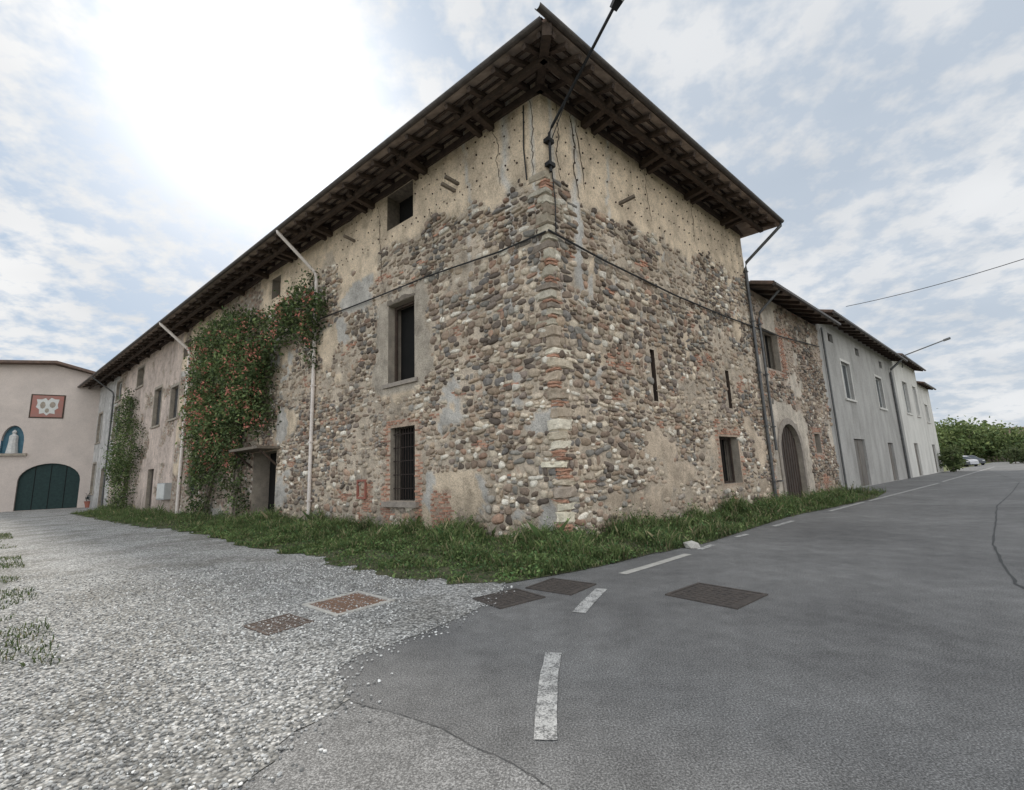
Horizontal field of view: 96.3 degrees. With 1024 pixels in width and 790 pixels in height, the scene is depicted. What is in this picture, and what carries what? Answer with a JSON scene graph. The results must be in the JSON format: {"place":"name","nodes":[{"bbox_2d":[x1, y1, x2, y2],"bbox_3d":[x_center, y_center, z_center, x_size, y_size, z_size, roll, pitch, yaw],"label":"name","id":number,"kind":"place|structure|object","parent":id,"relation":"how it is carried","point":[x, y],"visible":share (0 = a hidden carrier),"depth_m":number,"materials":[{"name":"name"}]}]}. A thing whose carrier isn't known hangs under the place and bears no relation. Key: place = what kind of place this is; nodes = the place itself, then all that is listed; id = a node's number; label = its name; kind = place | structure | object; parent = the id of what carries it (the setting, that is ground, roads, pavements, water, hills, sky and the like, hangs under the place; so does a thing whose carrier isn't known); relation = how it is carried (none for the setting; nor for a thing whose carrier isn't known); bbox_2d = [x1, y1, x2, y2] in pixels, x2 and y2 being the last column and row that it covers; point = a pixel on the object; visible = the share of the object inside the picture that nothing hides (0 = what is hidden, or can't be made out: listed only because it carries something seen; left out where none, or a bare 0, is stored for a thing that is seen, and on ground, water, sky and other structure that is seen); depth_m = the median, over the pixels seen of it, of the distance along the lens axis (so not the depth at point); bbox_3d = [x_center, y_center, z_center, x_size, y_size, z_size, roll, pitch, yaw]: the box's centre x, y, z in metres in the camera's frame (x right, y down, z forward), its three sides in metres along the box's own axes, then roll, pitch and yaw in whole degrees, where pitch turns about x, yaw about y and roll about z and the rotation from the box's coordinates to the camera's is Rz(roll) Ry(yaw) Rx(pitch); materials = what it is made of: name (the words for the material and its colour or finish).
{"place":"outdoors","nodes":[
{"label":"outdoors","id":0,"kind":"place"},
{"bbox_2d":[0,508,518,789],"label":"gravel yard","id":1,"kind":"structure","parent":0,"point":[62,542],"depth_m":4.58,"materials":[{"name":"grey gravel"}]},
{"bbox_2d":[0,532,59,666],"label":"grass patch","id":2,"kind":"object","parent":1,"relation":"on","point":[15,594],"visible":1,"depth_m":5.09,"materials":[{"name":"green plant"}]},
{"bbox_2d":[84,493,89,507],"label":"potted plant","id":3,"kind":"object","parent":1,"relation":"on","point":[86,503],"visible":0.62,"depth_m":40.56,"materials":[{"name":"green ceramic"}]},
{"bbox_2d":[242,613,313,635],"bbox_3d":[-2.505,2.463,4.922,0.550,0.026,0.495,-9,-12,36],"label":"drain cover","id":4,"kind":"object","parent":1,"relation":"on","point":[284,624],"visible":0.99,"depth_m":4.90,"materials":[{"name":"brown metal"}]},
{"bbox_2d":[301,591,394,616],"bbox_3d":[-2.025,2.573,5.673,0.843,0.026,0.781,-11,-13,40],"label":"drain cover","id":5,"kind":"object","parent":1,"relation":"on","point":[373,601],"visible":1,"depth_m":5.63,"materials":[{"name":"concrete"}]},
{"bbox_2d":[70,480,886,584],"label":"grass verge","id":6,"kind":"object","parent":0,"point":[540,535],"depth_m":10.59,"materials":[{"name":"green plant"}]},
{"bbox_2d":[0,0,1023,428],"label":"sky","id":7,"kind":"structure","parent":0,"point":[146,146],"materials":[{"name":"white"}]},
{"bbox_2d":[238,461,1023,789],"bbox_3d":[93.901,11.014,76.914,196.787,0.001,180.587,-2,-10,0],"label":"asphalt road","id":8,"kind":"structure","parent":0,"point":[873,645],"depth_m":3.56,"materials":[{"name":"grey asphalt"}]},
{"bbox_2d":[0,360,100,511],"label":"pink house","id":9,"kind":"structure","parent":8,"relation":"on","point":[45,463],"depth_m":40.48,"materials":[{"name":"paint"}]},
{"bbox_2d":[28,394,65,418],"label":"painted wall panel","id":10,"kind":"structure","parent":9,"relation":"attached to","point":[46,406],"depth_m":40.83,"materials":[{"name":"red paint"}]},
{"bbox_2d":[248,701,549,789],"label":"asphalt patch","id":11,"kind":"object","parent":8,"relation":"on","point":[383,750],"visible":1,"depth_m":2.47,"materials":[{"name":"grey asphalt"}]},
{"bbox_2d":[77,2,819,538],"bbox_3d":[-12.169,1.035,32.806,55.779,13.195,21.508,-10,-12,39],"label":"stone farmhouse","id":12,"kind":"object","parent":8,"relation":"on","point":[517,332],"visible":0.91,"depth_m":13.41,"materials":[{"name":"stone"}]},
{"bbox_2d":[99,387,145,509],"bbox_3d":[-28.089,3.944,32.652,7.840,9.725,1.787,-10,-12,38],"label":"climbing ivy","id":13,"kind":"object","parent":12,"relation":"attached to","point":[120,464],"visible":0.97,"depth_m":32.12,"materials":[{"name":"green plant"}]},
{"bbox_2d":[156,483,171,499],"bbox_3d":[-20.475,5.663,26.973,1.500,0.950,0.370,-10,-12,38],"label":"meter cabinet","id":14,"kind":"object","parent":12,"relation":"attached to","point":[163,492],"visible":1,"depth_m":26.57,"materials":[{"name":"grey metal"}]},
{"bbox_2d":[175,263,335,516],"bbox_3d":[-12.375,0.279,20.090,14.276,11.075,1.899,-10,-12,38],"label":"trumpet vine","id":15,"kind":"object","parent":12,"relation":"attached to","point":[240,397],"visible":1,"depth_m":20.11,"materials":[{"name":"green plant"}]},
{"bbox_2d":[543,0,623,172],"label":"street lamp","id":16,"kind":"object","parent":12,"relation":"attached to","point":[615,5],"visible":1,"depth_m":10.71,"materials":[{"name":"metal"}]},
{"bbox_2d":[472,588,545,608],"bbox_3d":[-0.040,2.482,5.599,0.677,0.026,0.588,5,-12,-37],"label":"drain cover","id":17,"kind":"object","parent":8,"relation":"on","point":[508,598],"visible":1,"depth_m":5.56,"materials":[{"name":"metal"}]},
{"bbox_2d":[534,652,560,739],"bbox_3d":[0.260,2.061,3.233,0.156,0.001,1.290,-3,-10,7],"label":"road marking","id":18,"kind":"object","parent":8,"relation":"on","point":[545,728],"visible":1,"depth_m":3.05,"materials":[{"name":"white paint"}]},
{"bbox_2d":[525,578,595,595],"bbox_3d":[0.650,2.537,6.080,0.704,0.026,0.634,-10,-12,38],"label":"drain cover","id":19,"kind":"object","parent":8,"relation":"on","point":[563,586],"visible":1,"depth_m":6.04,"materials":[{"name":"metal"}]},
{"bbox_2d":[572,588,606,612],"bbox_3d":[0.929,2.407,5.402,0.160,0.001,1.060,-7,-11,23],"label":"road marking","id":20,"kind":"object","parent":8,"relation":"on","point":[587,602],"visible":1,"depth_m":5.35,"materials":[{"name":"white paint"}]},
{"bbox_2d":[620,554,690,573],"bbox_3d":[2.336,2.680,7.319,1.969,0.001,0.149,7,-13,-42],"label":"road marking","id":21,"kind":"object","parent":8,"relation":"on","point":[653,564],"visible":1,"depth_m":7.22,"materials":[{"name":"paint"}]},
{"bbox_2d":[350,471,1023,789],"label":"tar seams","id":22,"kind":"object","parent":8,"relation":"on","point":[1001,561],"visible":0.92,"depth_m":5.50,"materials":[{"name":"black asphalt"}]},
{"bbox_2d":[683,541,699,548],"bbox_3d":[3.365,2.812,8.575,0.250,0.176,0.178,0,-10,-11],"label":"broken kerb stone","id":23,"kind":"object","parent":8,"relation":"on","point":[691,545],"visible":0.94,"depth_m":8.52,"materials":[{"name":"stone"}]},
{"bbox_2d":[665,582,767,609],"bbox_3d":[2.394,2.350,5.390,0.773,0.026,0.859,6,-13,-39],"label":"drain cover","id":24,"kind":"object","parent":8,"relation":"on","point":[727,597],"visible":1,"depth_m":5.34,"materials":[{"name":"metal"}]},
{"bbox_2d":[748,280,841,497],"bbox_3d":[10.186,0.001,24.346,9.037,10.634,11.030,6,-13,-41],"label":"stone gatehouse","id":25,"kind":"object","parent":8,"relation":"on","point":[800,424],"visible":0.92,"depth_m":20.40,"materials":[{"name":"stone"}]},
{"bbox_2d":[698,467,992,549],"bbox_3d":[31.921,5.897,32.871,75.436,0.001,0.350,6,-13,-40],"label":"road marking","id":26,"kind":"object","parent":8,"relation":"on","point":[705,547],"visible":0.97,"depth_m":15.12,"materials":[{"name":"white paint"}]},
{"bbox_2d":[937,444,967,471],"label":"garden shrub","id":27,"kind":"object","parent":8,"relation":"on","point":[955,460],"visible":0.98,"depth_m":44.56,"materials":[{"name":"green plant"}]},
{"bbox_2d":[943,456,970,466],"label":"parked car","id":28,"kind":"object","parent":8,"relation":"on","point":[968,463],"visible":0.17,"depth_m":63.07,"materials":[{"name":"paint"}]},
{"bbox_2d":[961,456,978,466],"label":"parked car","id":29,"kind":"object","parent":8,"relation":"on","point":[974,462],"visible":0.3,"depth_m":63.74,"materials":[{"name":"silver metal"}]},
{"bbox_2d":[968,455,985,465],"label":"parked car","id":30,"kind":"object","parent":8,"relation":"on","point":[982,461],"visible":0.34,"depth_m":69.67,"materials":[{"name":"paint"}]},
{"bbox_2d":[934,408,1023,461],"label":"distant trees","id":31,"kind":"object","parent":8,"relation":"on","point":[983,440],"visible":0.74,"depth_m":95.30,"materials":[{"name":"green plant"}]},
{"bbox_2d":[995,444,1023,463],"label":"dark hedge","id":32,"kind":"object","parent":8,"relation":"on","point":[1012,454],"visible":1,"depth_m":70.43,"materials":[{"name":"green plant"}]},
{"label":"side walls","id":33,"kind":"object","parent":8,"relation":"on","visible":0},
{"bbox_2d":[819,309,907,361],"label":"roof","id":34,"kind":"structure","parent":33,"relation":"on","point":[850,328],"depth_m":28.83,"materials":[{"name":"wood"}]},
{"bbox_2d":[815,324,912,489],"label":"front wall","id":35,"kind":"structure","parent":33,"relation":"attached to","point":[871,423],"depth_m":28.47,"materials":[{"name":"grey paint"}]},
{"bbox_2d":[827,333,898,486],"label":"openings","id":36,"kind":"object","parent":35,"relation":"attached to","point":[860,446],"visible":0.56,"depth_m":27.46,"materials":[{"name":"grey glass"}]},
{"bbox_2d":[820,327,910,488],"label":"downpipes","id":37,"kind":"object","parent":33,"relation":"attached to","point":[897,412],"visible":0.96,"depth_m":24.55,"materials":[{"name":"grey metal"}]},
{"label":"side walls","id":38,"kind":"object","parent":8,"relation":"on","visible":0},
{"bbox_2d":[898,353,925,370],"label":"roof","id":39,"kind":"structure","parent":38,"relation":"on","point":[913,365],"depth_m":40.47,"materials":[{"name":"wood"}]},
{"bbox_2d":[892,361,933,476],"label":"front wall","id":40,"kind":"structure","parent":38,"relation":"attached to","point":[914,429],"depth_m":39.43,"materials":[{"name":"grey paint"}]},
{"bbox_2d":[901,379,922,475],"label":"openings","id":41,"kind":"object","parent":40,"relation":"attached to","point":[906,397],"visible":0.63,"depth_m":39.53,"materials":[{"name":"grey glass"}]},
{"bbox_2d":[902,337,950,367],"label":"street lamp","id":42,"kind":"object","parent":40,"relation":"attached to","point":[948,338],"visible":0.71,"depth_m":40.23,"materials":[{"name":"grey metal"}]},
{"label":"side walls","id":43,"kind":"object","parent":8,"relation":"on","visible":0},
{"bbox_2d":[916,381,935,389],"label":"roof","id":44,"kind":"structure","parent":43,"relation":"on","point":[926,385],"depth_m":44.42,"materials":[{"name":"wood"}]},
{"bbox_2d":[917,384,943,472],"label":"front wall","id":45,"kind":"structure","parent":43,"relation":"attached to","point":[931,433],"depth_m":45.03,"materials":[{"name":"grey paint"}]},
{"bbox_2d":[924,403,939,472],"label":"openings","id":46,"kind":"object","parent":45,"relation":"attached to","point":[933,446],"visible":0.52,"depth_m":45.00,"materials":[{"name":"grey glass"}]},
{"bbox_3d":[23.359,-1.761,16.601,0.857,10.262,0.856,-2,-10,0],"label":"utility pole","id":47,"kind":"object","parent":8,"relation":"on","visible":0},
{"bbox_2d":[846,259,1022,306],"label":"overhead wire","id":48,"kind":"object","parent":47,"relation":"attached to","point":[940,283],"visible":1,"depth_m":23.27,"materials":[{"name":"black metal"}]}
]}

